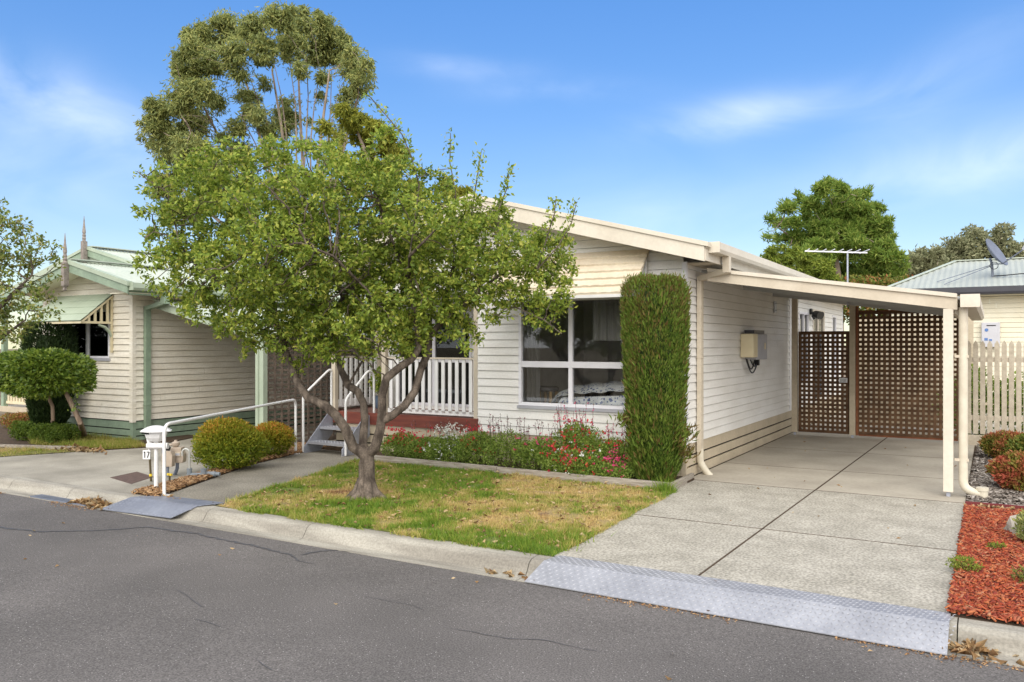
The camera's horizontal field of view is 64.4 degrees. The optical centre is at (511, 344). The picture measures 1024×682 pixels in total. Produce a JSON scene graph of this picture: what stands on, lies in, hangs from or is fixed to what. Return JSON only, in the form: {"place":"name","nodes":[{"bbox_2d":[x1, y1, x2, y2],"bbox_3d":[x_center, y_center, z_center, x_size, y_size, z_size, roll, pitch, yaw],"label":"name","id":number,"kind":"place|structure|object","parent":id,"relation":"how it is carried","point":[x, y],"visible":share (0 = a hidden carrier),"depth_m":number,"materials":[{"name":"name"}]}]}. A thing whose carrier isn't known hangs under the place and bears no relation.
{"place":"outdoors","nodes":[
{"label":"outdoors","id":0,"kind":"place"},
{"bbox_2d":[0,446,74,456],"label":"next door lawn","id":1,"kind":"structure","parent":0,"point":[35,451],"depth_m":12.77,"materials":[{"name":"plant"}]},
{"bbox_2d":[0,444,75,451],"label":"timber edging","id":2,"kind":"object","parent":1,"relation":"on","point":[26,446],"visible":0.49,"depth_m":13.22,"materials":[{"name":"beige wood"}]},
{"bbox_2d":[0,419,193,451],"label":"soil","id":3,"kind":"structure","parent":0,"point":[5,438],"depth_m":14.40,"materials":[{"name":"brown soil"}]},
{"bbox_2d":[0,411,27,428],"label":"groundcover shrub","id":4,"kind":"object","parent":3,"relation":"on","point":[19,416],"visible":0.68,"depth_m":16.19,"materials":[{"name":"orange plant"}]},
{"bbox_2d":[7,420,49,440],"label":"hedge","id":5,"kind":"object","parent":3,"relation":"on","point":[22,428],"visible":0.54,"depth_m":14.20,"materials":[{"name":"green plant"}]},
{"bbox_2d":[19,321,79,425],"bbox_3d":[-8.352,0.637,14.671,0.962,2.166,0.960,0,0,-38],"label":"conifer","id":6,"kind":"object","parent":3,"relation":"on","point":[39,410],"visible":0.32,"depth_m":14.44,"materials":[{"name":"green plant"}]},
{"bbox_2d":[0,346,98,436],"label":"clipped tree","id":7,"kind":"object","parent":3,"relation":"on","point":[49,376],"visible":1,"depth_m":13.05,"materials":[{"name":"green plant"}]},
{"bbox_2d":[26,421,81,443],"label":"hedge","id":8,"kind":"object","parent":3,"relation":"on","point":[55,430],"visible":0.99,"depth_m":13.74,"materials":[{"name":"green plant"}]},
{"bbox_2d":[26,432,145,448],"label":"ground cover","id":9,"kind":"object","parent":3,"relation":"on","point":[94,440],"visible":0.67,"depth_m":13.56,"materials":[{"name":"green plant"}]},
{"bbox_2d":[0,423,335,493],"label":"next door driveway","id":10,"kind":"structure","parent":0,"point":[98,470],"depth_m":11.32,"materials":[{"name":"concrete"}]},
{"bbox_2d":[0,197,66,348],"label":"street tree","id":11,"kind":"object","parent":10,"relation":"on","point":[30,265],"visible":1,"depth_m":11.30,"materials":[{"name":"green plant"}]},
{"bbox_2d":[54,442,106,454],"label":"leaf litter","id":12,"kind":"object","parent":10,"relation":"on","point":[82,448],"visible":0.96,"depth_m":12.91,"materials":[{"name":"brown plant"}]},
{"bbox_2d":[110,472,152,483],"bbox_3d":[-4.831,1.725,10.369,0.418,0.050,0.934,0,0,-44],"label":"utility cover","id":13,"kind":"object","parent":10,"relation":"on","point":[132,478],"visible":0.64,"depth_m":10.37,"materials":[{"name":"metal"}]},
{"bbox_2d":[149,452,151,480],"bbox_3d":[-4.493,1.520,10.096,0.056,0.362,0.036,0,0,31],"label":"pipe stake","id":14,"kind":"object","parent":10,"relation":"on","point":[150,471],"visible":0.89,"depth_m":10.09,"materials":[{"name":"white metal"}]},
{"bbox_2d":[166,446,174,476],"bbox_3d":[-4.428,1.485,10.440,0.169,0.432,0.100,0,0,0],"label":"gas meter","id":15,"kind":"object","parent":10,"relation":"on","point":[170,458],"visible":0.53,"depth_m":10.39,"materials":[{"name":"beige paint"}]},
{"bbox_2d":[169,440,185,474],"bbox_3d":[-4.394,1.481,10.583,0.260,0.462,0.140,0,0,0],"label":"gas meter","id":16,"kind":"object","parent":10,"relation":"on","point":[177,450],"visible":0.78,"depth_m":10.55,"materials":[{"name":"beige paint"}]},
{"bbox_2d":[152,298,366,427],"bbox_3d":[-3.297,0.442,16.836,2.800,2.516,7.360,0,0,31],"label":"carport","id":17,"kind":"object","parent":10,"relation":"on","point":[260,381],"visible":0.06,"depth_m":13.12,"materials":[{"name":"green paint"}]},
{"bbox_2d":[267,324,374,448],"bbox_3d":[-2.804,0.670,15.163,0.070,2.060,4.640,0,0,31],"label":"lattice screen","id":18,"kind":"object","parent":17,"relation":"attached to","point":[308,406],"visible":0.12,"depth_m":13.86,"materials":[{"name":"wood"}]},
{"bbox_2d":[132,442,329,495],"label":"brown mulch","id":19,"kind":"object","parent":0,"point":[177,483],"visible":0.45,"depth_m":9.97,"materials":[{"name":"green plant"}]},
{"bbox_2d":[140,425,171,487],"bbox_3d":[-4.128,1.321,9.428,0.359,0.758,0.318,0,0,31],"label":"letterbox","id":20,"kind":"object","parent":19,"relation":"on","point":[153,433],"visible":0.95,"depth_m":9.37,"materials":[{"name":"white paint"}]},
{"bbox_2d":[181,448,220,476],"bbox_3d":[-3.944,1.506,10.305,0.480,0.388,0.088,0,0,-8],"label":"water pipe","id":21,"kind":"object","parent":19,"relation":"on","point":[203,471],"visible":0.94,"depth_m":10.28,"materials":[{"name":"metal"}]},
{"bbox_2d":[190,415,271,469],"bbox_3d":[-3.858,1.343,11.097,1.037,0.767,1.102,0,0,31],"label":"nandina shrub","id":22,"kind":"object","parent":19,"relation":"on","point":[236,441],"visible":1,"depth_m":10.87,"materials":[{"name":"green plant"}]},
{"bbox_2d":[254,420,296,455],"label":"nandina shrub","id":23,"kind":"object","parent":19,"relation":"on","point":[275,433],"visible":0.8,"depth_m":12.10,"materials":[{"name":"yellow plant"}]},
{"bbox_2d":[170,449,358,505],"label":"garden path","id":24,"kind":"structure","parent":0,"point":[255,477],"depth_m":10.52,"materials":[{"name":"concrete"}]},
{"bbox_2d":[161,399,299,495],"bbox_3d":[-3.629,1.269,10.865,0.117,0.862,3.645,0,0,9],"label":"handrail","id":25,"kind":"object","parent":24,"relation":"on","point":[166,425],"visible":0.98,"depth_m":9.87,"materials":[{"name":"white metal"}]},
{"bbox_2d":[302,369,374,455],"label":"steps","id":26,"kind":"structure","parent":24,"relation":"on","point":[318,440],"depth_m":12.84,"materials":[{"name":"metal"}]},
{"bbox_2d":[216,457,678,556],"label":"lawn","id":27,"kind":"structure","parent":0,"point":[550,513],"depth_m":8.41,"materials":[{"name":"plant"}]},
{"bbox_2d":[127,91,579,501],"bbox_3d":[-1.653,-0.545,8.999,4.931,4.565,2.554,0,0,-14],"label":"street tree","id":28,"kind":"object","parent":27,"relation":"on","point":[286,235],"visible":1,"depth_m":8.68,"materials":[{"name":"green plant"}]},
{"bbox_2d":[225,461,667,549],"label":"leaf litter","id":29,"kind":"object","parent":27,"relation":"on","point":[481,481],"visible":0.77,"depth_m":8.69,"materials":[{"name":"brown plant"}]},
{"bbox_2d":[374,455,669,487],"bbox_3d":[-0.085,1.665,10.612,4.500,0.120,0.055,0,0,31],"label":"timber edging","id":30,"kind":"object","parent":27,"relation":"on","point":[573,476],"visible":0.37,"depth_m":10.43,"materials":[{"name":"grey wood"}]},
{"bbox_2d":[501,523,618,550],"bbox_3d":[0.331,1.644,7.003,0.876,0.132,0.982,0,0,31],"label":"grass tuft","id":31,"kind":"object","parent":27,"relation":"on","point":[543,538],"visible":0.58,"depth_m":6.97,"materials":[{"name":"green plant"}]},
{"bbox_2d":[644,474,682,492],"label":"grass tuft","id":32,"kind":"object","parent":27,"relation":"on","point":[662,487],"visible":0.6,"depth_m":9.34,"materials":[{"name":"green plant"}]},
{"bbox_2d":[324,446,693,482],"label":"soil","id":33,"kind":"structure","parent":0,"point":[382,454],"depth_m":11.57,"materials":[{"name":"brown soil"}]},
{"bbox_2d":[380,425,421,457],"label":"salvia shrub","id":34,"kind":"object","parent":33,"relation":"on","point":[397,440],"visible":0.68,"depth_m":11.82,"materials":[{"name":"green plant"}]},
{"bbox_2d":[402,420,451,460],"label":"salvia shrub","id":35,"kind":"object","parent":33,"relation":"on","point":[422,441],"visible":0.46,"depth_m":11.54,"materials":[{"name":"green plant"}]},
{"bbox_2d":[421,422,478,462],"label":"daisy shrub","id":36,"kind":"object","parent":33,"relation":"on","point":[445,440],"visible":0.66,"depth_m":11.28,"materials":[{"name":"green plant"}]},
{"bbox_2d":[450,420,498,465],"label":"salvia shrub","id":37,"kind":"object","parent":33,"relation":"on","point":[471,440],"visible":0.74,"depth_m":11.09,"materials":[{"name":"green plant"}]},
{"bbox_2d":[476,413,535,468],"bbox_3d":[-0.041,1.325,10.914,0.892,0.804,0.662,0,0,31],"label":"salvia shrub","id":38,"kind":"object","parent":33,"relation":"on","point":[501,444],"visible":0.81,"depth_m":10.88,"materials":[{"name":"green plant"}]},
{"bbox_2d":[511,420,559,470],"bbox_3d":[0.375,1.357,10.646,0.797,0.735,0.676,0,0,31],"label":"salvia shrub","id":39,"kind":"object","parent":33,"relation":"on","point":[537,445],"visible":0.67,"depth_m":10.60,"materials":[{"name":"green plant"}]},
{"bbox_2d":[531,400,609,471],"bbox_3d":[0.814,1.223,10.497,0.998,1.004,0.774,0,0,31],"label":"salvia shrub","id":40,"kind":"object","parent":33,"relation":"on","point":[572,436],"visible":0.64,"depth_m":10.40,"materials":[{"name":"green plant"}]},
{"bbox_2d":[530,444,610,476],"bbox_3d":[0.725,1.491,10.250,1.183,0.475,0.456,0,0,31],"label":"salvia shrub","id":41,"kind":"object","parent":33,"relation":"on","point":[585,464],"visible":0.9,"depth_m":10.14,"materials":[{"name":"green plant"}]},
{"bbox_2d":[589,422,631,467],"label":"salvia shrub","id":42,"kind":"object","parent":33,"relation":"on","point":[610,443],"visible":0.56,"depth_m":10.24,"materials":[{"name":"green plant"}]},
{"bbox_2d":[593,446,636,478],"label":"geranium clump","id":43,"kind":"object","parent":33,"relation":"on","point":[622,470],"visible":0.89,"depth_m":9.94,"materials":[{"name":"green plant"}]},
{"bbox_2d":[607,270,700,481],"bbox_3d":[1.795,0.404,9.978,1.164,2.632,0.880,0,0,31],"label":"clipped conifer","id":44,"kind":"object","parent":33,"relation":"on","point":[655,317],"visible":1,"depth_m":9.74,"materials":[{"name":"green plant"}]},
{"bbox_2d":[0,493,1023,681],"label":"road","id":45,"kind":"structure","parent":0,"point":[101,603],"depth_m":5.23,"materials":[{"name":"grey asphalt"}]},
{"bbox_2d":[0,526,313,563],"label":"road crack seal","id":46,"kind":"object","parent":45,"relation":"on","point":[217,538],"visible":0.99,"depth_m":7.80,"materials":[{"name":"black asphalt"}]},
{"bbox_2d":[24,438,956,679],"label":"leaf litter","id":47,"kind":"object","parent":45,"relation":"on","point":[668,678],"visible":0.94,"depth_m":6.91,"materials":[{"name":"brown plant"}]},
{"bbox_2d":[0,492,1022,671],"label":"gutter grit","id":48,"kind":"object","parent":45,"relation":"on","point":[940,655],"visible":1,"depth_m":4.98,"materials":[{"name":"grey gravel"}]},
{"bbox_2d":[524,555,956,655],"bbox_3d":[1.437,1.749,5.632,2.886,0.130,0.430,0,0,31],"label":"ramp plate","id":49,"kind":"object","parent":45,"relation":"on","point":[919,629],"visible":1,"depth_m":5.45,"materials":[{"name":"metal"}]},
{"bbox_2d":[0,348,1023,630],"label":"ground","id":50,"kind":"structure","parent":0,"point":[318,422],"depth_m":19.14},
{"bbox_2d":[0,218,374,439],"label":"house","id":51,"kind":"structure","parent":50,"relation":"on","point":[154,365],"depth_m":14.82,"materials":[{"name":"beige wood"}]},
{"bbox_2d":[65,310,110,360],"bbox_3d":[-7.781,-0.160,14.896,1.450,0.920,0.100,0,0,31],"label":"window","id":52,"kind":"structure","parent":51,"relation":"in","point":[93,341],"depth_m":14.81,"materials":[{"name":"white metal"}]},
{"bbox_2d":[132,0,378,266],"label":"gum tree","id":53,"kind":"object","parent":50,"relation":"on","point":[202,47],"visible":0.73,"depth_m":31.44,"materials":[{"name":"green plant"}]},
{"bbox_2d":[309,101,473,223],"bbox_3d":[-4.160,-3.095,26.552,5.571,9.603,3.535,0,0,19],"label":"gum tree","id":54,"kind":"object","parent":50,"relation":"on","point":[352,121],"visible":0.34,"depth_m":26.29,"materials":[{"name":"green plant"}]},
{"bbox_2d":[0,474,1023,667],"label":"kerb","id":55,"kind":"structure","parent":50,"relation":"on","point":[1006,641],"depth_m":7.18,"materials":[{"name":"concrete"}]},
{"bbox_2d":[30,494,85,505],"bbox_3d":[-5.225,1.815,9.461,1.120,0.021,0.170,0,0,31],"label":"drain grate","id":56,"kind":"object","parent":55,"relation":"on","point":[53,498],"visible":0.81,"depth_m":9.51,"materials":[{"name":"grey metal"}]},
{"bbox_2d":[67,495,111,509],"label":"leaf litter","id":57,"kind":"object","parent":55,"relation":"on","point":[97,502],"visible":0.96,"depth_m":9.10,"materials":[{"name":"brown plant"}]},
{"bbox_2d":[103,495,222,517],"bbox_3d":[-3.756,1.740,8.765,1.487,0.141,0.442,0,0,27],"label":"ramp plate","id":58,"kind":"object","parent":55,"relation":"on","point":[163,506],"visible":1,"depth_m":8.70,"materials":[{"name":"metal"}]},
{"bbox_2d":[484,567,527,579],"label":"leaf litter","id":59,"kind":"object","parent":55,"relation":"on","point":[490,571],"visible":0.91,"depth_m":6.42,"materials":[{"name":"brown plant"}]},
{"bbox_2d":[942,638,1023,665],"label":"leaf litter","id":60,"kind":"object","parent":55,"relation":"on","point":[973,648],"visible":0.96,"depth_m":4.75,"materials":[{"name":"brown plant"}]},
{"bbox_2d":[302,194,844,475],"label":"house","id":61,"kind":"structure","parent":50,"relation":"on","point":[736,407],"depth_m":11.60,"materials":[{"name":"white wood"}]},
{"bbox_2d":[331,294,478,430],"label":"porch deck","id":62,"kind":"structure","parent":61,"relation":"attached to","point":[422,416],"depth_m":12.39,"materials":[{"name":"beige paint"}]},
{"bbox_2d":[368,366,388,408],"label":"potted plant","id":63,"kind":"object","parent":62,"relation":"on","point":[377,375],"visible":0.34,"depth_m":13.74,"materials":[{"name":"green plant"}]},
{"bbox_2d":[397,311,471,407],"bbox_3d":[-1.316,0.245,13.750,1.550,1.590,0.078,0,0,31],"label":"sliding door","id":64,"kind":"structure","parent":61,"relation":"in","point":[446,349],"depth_m":13.64,"materials":[{"name":"white glass"}]},
{"bbox_2d":[540,386,558,402],"bbox_3d":[0.520,0.955,11.794,0.320,0.690,0.320,0,0,31],"label":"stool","id":65,"kind":"object","parent":61,"relation":"in","point":[549,389],"visible":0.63,"depth_m":11.68,"materials":[{"name":"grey wood"}]},
{"bbox_2d":[517,297,625,412],"bbox_3d":[0.866,0.130,11.053,1.790,1.540,0.105,0,0,31],"label":"window","id":66,"kind":"structure","parent":61,"relation":"in","point":[570,364],"depth_m":11.09,"materials":[{"name":"white metal"}]},
{"bbox_2d":[551,381,625,405],"bbox_3d":[1.901,0.884,12.128,2.060,0.792,2.380,0,0,31],"label":"bed","id":67,"kind":"object","parent":61,"relation":"in","point":[596,393],"visible":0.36,"depth_m":11.28,"materials":[{"name":"white fabric"}]},
{"bbox_2d":[740,330,766,372],"bbox_3d":[3.817,0.119,12.786,0.200,0.678,0.940,0,0,31],"label":"meter box","id":68,"kind":"object","parent":61,"relation":"attached to","point":[753,344],"visible":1,"depth_m":12.54,"materials":[{"name":"grey plastic"}]},
{"bbox_2d":[798,311,808,383],"bbox_3d":[5.968,0.070,16.683,0.070,1.460,1.000,0,0,31],"label":"window","id":69,"kind":"structure","parent":61,"relation":"in","point":[803,318],"depth_m":16.66,"materials":[{"name":"white metal"}]},
{"bbox_2d":[810,309,823,319],"bbox_3d":[6.392,-0.632,17.083,0.262,0.235,0.458,0,0,31],"label":"security light","id":70,"kind":"object","parent":61,"relation":"attached to","point":[817,315],"visible":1,"depth_m":16.94,"materials":[{"name":"black plastic"}]},
{"bbox_2d":[812,309,824,401],"bbox_3d":[6.807,0.245,18.104,0.070,2.010,1.400,0,0,31],"label":"sliding door","id":71,"kind":"structure","parent":61,"relation":"in","point":[818,325],"depth_m":18.33,"materials":[{"name":"beige paint"}]},
{"bbox_2d":[831,315,836,376],"bbox_3d":[7.849,0.050,19.869,0.070,1.500,0.600,0,0,31],"label":"window","id":72,"kind":"structure","parent":61,"relation":"in","point":[834,318],"depth_m":20.05,"materials":[{"name":"white metal"}]},
{"bbox_2d":[634,437,958,575],"bbox_3d":[4.095,1.722,10.415,3.040,0.056,10.500,0,0,31],"label":"joint filler","id":73,"kind":"object","parent":50,"relation":"on","point":[800,501],"visible":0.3,"depth_m":8.05,"materials":[{"name":"rubber"}]},
{"bbox_2d":[760,242,843,281],"bbox_3d":[8.675,-0.635,24.066,2.316,4.678,2.752,0,0,31],"label":"leafy bush","id":74,"kind":"object","parent":50,"relation":"on","point":[812,264],"visible":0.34,"depth_m":23.55,"materials":[{"name":"green plant"}]},
{"bbox_2d":[758,174,911,376],"bbox_3d":[15.133,-3.035,37.871,6.111,9.479,7.022,0,0,31],"label":"she oak","id":75,"kind":"object","parent":50,"relation":"on","point":[844,216],"visible":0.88,"depth_m":37.28,"materials":[{"name":"green plant"}]},
{"bbox_2d":[839,272,913,325],"bbox_3d":[12.348,-0.359,26.930,4.760,4.117,1.598,0,0,1],"label":"photinia hedge","id":76,"kind":"object","parent":50,"relation":"on","point":[884,281],"visible":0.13,"depth_m":26.76,"materials":[{"name":"green plant"}]},
{"bbox_2d":[902,243,944,276],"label":"gum tree","id":77,"kind":"object","parent":50,"relation":"on","point":[922,259],"visible":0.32,"depth_m":53.24,"materials":[{"name":"green plant"}]},
{"bbox_2d":[888,257,1023,406],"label":"house","id":78,"kind":"structure","parent":50,"relation":"on","point":[1002,298],"depth_m":22.46,"materials":[{"name":"yellow"}]},
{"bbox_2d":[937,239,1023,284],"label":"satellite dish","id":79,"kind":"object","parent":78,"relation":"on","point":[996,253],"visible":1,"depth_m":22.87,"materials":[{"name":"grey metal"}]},
{"bbox_2d":[981,322,999,346],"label":"hot water unit","id":80,"kind":"structure","parent":78,"relation":"attached to","point":[990,331],"depth_m":22.25,"materials":[{"name":"white metal"}]},
{"bbox_2d":[928,222,1023,265],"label":"gum tree","id":81,"kind":"object","parent":50,"relation":"on","point":[970,244],"visible":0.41,"depth_m":60.63,"materials":[{"name":"green plant"}]},
{"bbox_2d":[968,340,1023,445],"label":"picket fence","id":82,"kind":"object","parent":50,"relation":"on","point":[996,359],"visible":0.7,"depth_m":13.56,"materials":[{"name":"beige paint"}]},
{"bbox_2d":[554,480,963,612],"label":"driveway","id":83,"kind":"structure","parent":0,"point":[913,576],"depth_m":6.99,"materials":[{"name":"concrete"}]},
{"bbox_2d":[670,473,693,488],"bbox_3d":[2.060,1.667,9.816,0.045,0.115,0.861,0,0,28],"label":"timber edging","id":84,"kind":"object","parent":83,"relation":"on","point":[680,483],"visible":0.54,"depth_m":9.76,"materials":[{"name":"beige wood"}]},
{"bbox_2d":[694,432,974,502],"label":"carport slab","id":85,"kind":"structure","parent":0,"point":[893,464],"depth_m":11.29,"materials":[{"name":"concrete"}]},
{"bbox_2d":[701,268,988,498],"bbox_3d":[5.293,0.367,12.195,3.232,2.686,6.015,0,0,31],"label":"carport","id":86,"kind":"object","parent":85,"relation":"on","point":[949,307],"visible":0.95,"depth_m":9.44,"materials":[{"name":"beige paint"}]},
{"bbox_2d":[798,331,848,433],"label":"lattice gate","id":87,"kind":"structure","parent":86,"relation":"attached to","point":[842,380],"depth_m":15.00,"materials":[{"name":"brown wood"}]},
{"bbox_2d":[805,249,869,306],"bbox_3d":[5.221,-1.068,13.050,0.942,0.936,0.555,0,0,4],"label":"tv antenna","id":88,"kind":"object","parent":86,"relation":"attached to","point":[840,251],"visible":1,"depth_m":13.06,"materials":[{"name":"metal"}]},
{"bbox_2d":[856,307,958,440],"bbox_3d":[6.949,0.490,14.324,1.649,2.340,0.075,0,0,31],"label":"lattice screen","id":89,"kind":"object","parent":86,"relation":"attached to","point":[906,376],"visible":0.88,"depth_m":14.34,"materials":[{"name":"brown wood"}]},
{"bbox_2d":[802,411,1023,439],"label":"yard paving","id":90,"kind":"structure","parent":0,"point":[971,433],"depth_m":16.41,"materials":[{"name":"concrete"}]},
{"bbox_2d":[859,317,972,429],"bbox_3d":[7.952,0.550,16.127,2.094,2.200,0.060,0,0,31],"label":"yard fence","id":91,"kind":"object","parent":90,"relation":"on","point":[970,330],"visible":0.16,"depth_m":16.14,"materials":[{"name":"beige paint"}]},
{"bbox_2d":[932,364,1023,434],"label":"garden shrub","id":92,"kind":"object","parent":90,"relation":"on","point":[992,399],"visible":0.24,"depth_m":14.86,"materials":[{"name":"green plant"}]},
{"bbox_2d":[945,504,1023,626],"bbox_3d":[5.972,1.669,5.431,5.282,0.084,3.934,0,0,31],"label":"red mulch","id":93,"kind":"object","parent":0,"point":[998,587],"visible":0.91,"depth_m":5.95,"materials":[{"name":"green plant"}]},
{"bbox_2d":[945,554,983,571],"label":"weed","id":94,"kind":"object","parent":93,"relation":"on","point":[963,559],"visible":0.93,"depth_m":5.99,"materials":[{"name":"green plant"}]},
{"bbox_2d":[965,501,1023,508],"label":"plastic edging","id":95,"kind":"object","parent":93,"relation":"on","point":[992,504],"visible":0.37,"depth_m":8.34,"materials":[{"name":"plastic"}]},
{"bbox_2d":[986,541,1006,548],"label":"weed","id":96,"kind":"object","parent":93,"relation":"on","point":[998,544],"visible":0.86,"depth_m":6.65,"materials":[{"name":"green plant"}]},
{"bbox_2d":[1003,514,1022,533],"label":"rock","id":97,"kind":"object","parent":93,"relation":"on","point":[1010,524],"visible":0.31,"depth_m":7.17,"materials":[{"name":"stone"}]},
{"bbox_2d":[1010,564,1023,582],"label":"weed","id":98,"kind":"object","parent":93,"relation":"on","point":[1020,575],"visible":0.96,"depth_m":5.72,"materials":[{"name":"green plant"}]},
{"bbox_2d":[1011,509,1023,539],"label":"grassy shrub","id":99,"kind":"object","parent":93,"relation":"on","point":[1019,526],"visible":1,"depth_m":6.84,"materials":[{"name":"green plant"}]},
{"bbox_2d":[966,444,1023,505],"bbox_3d":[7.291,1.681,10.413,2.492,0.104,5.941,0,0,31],"label":"grey mulch","id":100,"kind":"object","parent":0,"point":[980,476],"visible":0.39,"depth_m":9.49,"materials":[{"name":"grey gravel"}]},
{"bbox_2d":[977,429,1023,457],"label":"nandina shrub","id":101,"kind":"object","parent":100,"relation":"on","point":[990,442],"visible":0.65,"depth_m":11.86,"materials":[{"name":"red plant"}]},
{"bbox_2d":[984,449,1023,490],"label":"nandina shrub","id":102,"kind":"object","parent":100,"relation":"on","point":[1006,470],"visible":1,"depth_m":9.28,"materials":[{"name":"red plant"}]},
{"bbox_2d":[999,433,1023,455],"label":"nandina shrub","id":103,"kind":"object","parent":100,"relation":"on","point":[1017,442],"visible":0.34,"depth_m":10.58,"materials":[{"name":"green plant"}]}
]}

